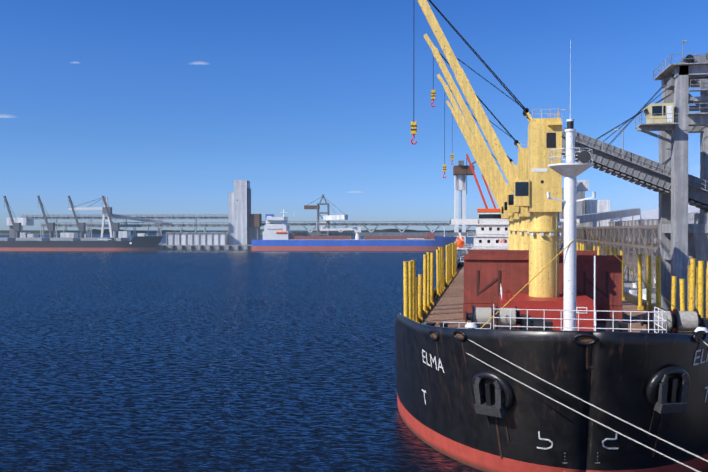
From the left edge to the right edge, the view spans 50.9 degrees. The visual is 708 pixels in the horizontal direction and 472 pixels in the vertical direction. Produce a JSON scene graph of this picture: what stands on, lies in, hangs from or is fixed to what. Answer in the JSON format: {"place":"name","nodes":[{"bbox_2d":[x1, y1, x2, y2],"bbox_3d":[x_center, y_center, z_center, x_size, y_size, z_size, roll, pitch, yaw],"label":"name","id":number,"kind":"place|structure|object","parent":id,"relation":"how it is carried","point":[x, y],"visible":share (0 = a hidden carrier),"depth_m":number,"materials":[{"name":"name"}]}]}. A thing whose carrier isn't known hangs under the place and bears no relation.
{"place":"outdoors","nodes":[
{"label":"outdoors","id":0,"kind":"place"},
{"bbox_2d":[0,230,559,471],"bbox_3d":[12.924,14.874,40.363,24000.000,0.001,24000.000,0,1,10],"label":"water","id":1,"kind":"structure","parent":0,"point":[200,361],"depth_m":85.10,"materials":[{"name":"blue liquid"}]},
{"bbox_2d":[0,195,162,250],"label":"cargo ship","id":2,"kind":"object","parent":1,"relation":"on","point":[115,243],"depth_m":527.39,"materials":[{"name":"paint"}]},
{"bbox_2d":[0,229,475,234],"bbox_3d":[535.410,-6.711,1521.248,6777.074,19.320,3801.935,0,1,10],"label":"shore treeline","id":3,"kind":"object","parent":1,"relation":"on","point":[98,232],"depth_m":2272.61,"materials":[{"name":"green plant"}]},
{"bbox_2d":[7,161,559,249],"bbox_3d":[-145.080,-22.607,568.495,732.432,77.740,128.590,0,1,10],"label":"terminal","id":4,"kind":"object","parent":1,"relation":"on","point":[244,225],"depth_m":569.11,"materials":[{"name":"concrete"}]},
{"bbox_2d":[252,209,456,250],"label":"cargo ship","id":5,"kind":"object","parent":1,"relation":"on","point":[278,235],"depth_m":530.17,"materials":[{"name":"paint"}]},
{"bbox_2d":[444,154,495,267],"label":"crane","id":6,"kind":"object","parent":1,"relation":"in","point":[476,180],"visible":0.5,"depth_m":298.47,"materials":[{"name":"metal"}]},
{"bbox_2d":[395,263,707,471],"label":"ship hull","id":7,"kind":"object","parent":1,"relation":"on","point":[614,378],"visible":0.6,"depth_m":42.99,"materials":[{"name":"black metal"}]},
{"bbox_2d":[422,350,443,372],"bbox_3d":[5.256,8.343,49.606,0.101,0.927,3.182,-8,7,-19],"label":"ship name lettering","id":8,"kind":"object","parent":7,"relation":"attached to","point":[432,360],"visible":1,"depth_m":49.49},
{"bbox_2d":[423,33,529,249],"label":"ship crane","id":9,"kind":"object","parent":7,"relation":"on","point":[524,219],"visible":0.52,"depth_m":102.89,"materials":[{"name":"yellow paint"}]},
{"bbox_2d":[437,74,518,249],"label":"ship crane","id":10,"kind":"object","parent":7,"relation":"on","point":[497,189],"visible":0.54,"depth_m":130.24,"materials":[{"name":"yellow paint"}]},
{"bbox_2d":[446,100,512,249],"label":"ship crane","id":11,"kind":"object","parent":7,"relation":"on","point":[474,154],"visible":0.33,"depth_m":157.36,"materials":[{"name":"yellow paint"}]},
{"bbox_2d":[411,0,562,296],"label":"ship crane","id":12,"kind":"object","parent":7,"relation":"on","point":[544,137],"visible":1,"depth_m":74.79,"materials":[{"name":"yellow paint"}]},
{"bbox_2d":[450,184,579,261],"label":"ship superstructure","id":13,"kind":"object","parent":7,"relation":"on","point":[492,226],"visible":0.27,"depth_m":167.87,"materials":[{"name":"white metal"}]},
{"bbox_2d":[419,263,645,331],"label":"ship deck","id":14,"kind":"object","parent":7,"relation":"on","point":[447,306],"visible":0.1,"depth_m":91.09,"materials":[{"name":"brown wood"}]},
{"bbox_2d":[463,250,621,330],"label":"hatches","id":15,"kind":"object","parent":7,"relation":"on","point":[499,278],"visible":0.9,"depth_m":79.02,"materials":[{"name":"red metal"}]},
{"bbox_2d":[537,431,552,449],"bbox_3d":[11.042,11.868,43.085,0.974,1.100,0.357,0,1,28],"label":"bulbous bow mark","id":16,"kind":"object","parent":7,"relation":"attached to","point":[544,439],"visible":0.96,"depth_m":43.09,"materials":[{"name":"white paint"}]},
{"bbox_2d":[400,39,707,333],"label":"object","id":17,"kind":"object","parent":7,"relation":"on","point":[570,170],"visible":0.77,"depth_m":51.19,"materials":[{"name":"white metal"}]},
{"bbox_2d":[403,242,707,331],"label":"deck stanchions","id":18,"kind":"object","parent":7,"relation":"on","point":[413,286],"visible":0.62,"depth_m":81.59,"materials":[{"name":"yellow metal"}]},
{"bbox_2d":[429,330,706,458],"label":"hull fittings","id":19,"kind":"object","parent":7,"relation":"attached to","point":[667,389],"visible":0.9,"depth_m":42.21,"materials":[{"name":"black metal"}]},
{"bbox_2d":[466,338,707,471],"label":"mooring lines","id":20,"kind":"object","parent":7,"relation":"attached to","point":[595,407],"visible":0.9,"depth_m":36.10,"materials":[{"name":"white fabric"}]},
{"bbox_2d":[602,433,617,448],"bbox_3d":[14.518,11.572,42.132,0.932,1.096,0.412,0,1,10],"label":"bulbous bow mark","id":21,"kind":"object","parent":7,"relation":"attached to","point":[615,438],"visible":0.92,"depth_m":42.03,"materials":[{"name":"white paint"}]},
{"bbox_2d":[693,349,707,365],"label":"ship name lettering","id":22,"kind":"object","parent":7,"relation":"attached to","point":[701,362],"visible":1,"depth_m":42.58},
{"bbox_2d":[0,0,707,229],"label":"sky","id":23,"kind":"structure","parent":0,"point":[301,101],"materials":[{"name":"blue"}]},
{"bbox_2d":[559,239,695,308],"bbox_3d":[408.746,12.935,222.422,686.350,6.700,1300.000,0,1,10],"label":"quay ground","id":24,"kind":"structure","parent":0,"point":[643,286],"depth_m":171.50,"materials":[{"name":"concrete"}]},
{"bbox_2d":[465,274,707,332],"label":"deck and quay clutter","id":25,"kind":"structure","parent":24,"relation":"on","point":[471,325],"depth_m":129.94,"materials":[{"name":"metal"}]},
{"bbox_2d":[558,180,699,287],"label":"port buildings","id":26,"kind":"structure","parent":24,"relation":"on","point":[584,217],"depth_m":259.49,"materials":[{"name":"metal"}]},
{"bbox_2d":[558,40,707,317],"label":"ship loader","id":27,"kind":"object","parent":24,"relation":"on","point":[672,120],"visible":0.77,"depth_m":87.52,"materials":[{"name":"metal"}]}
]}

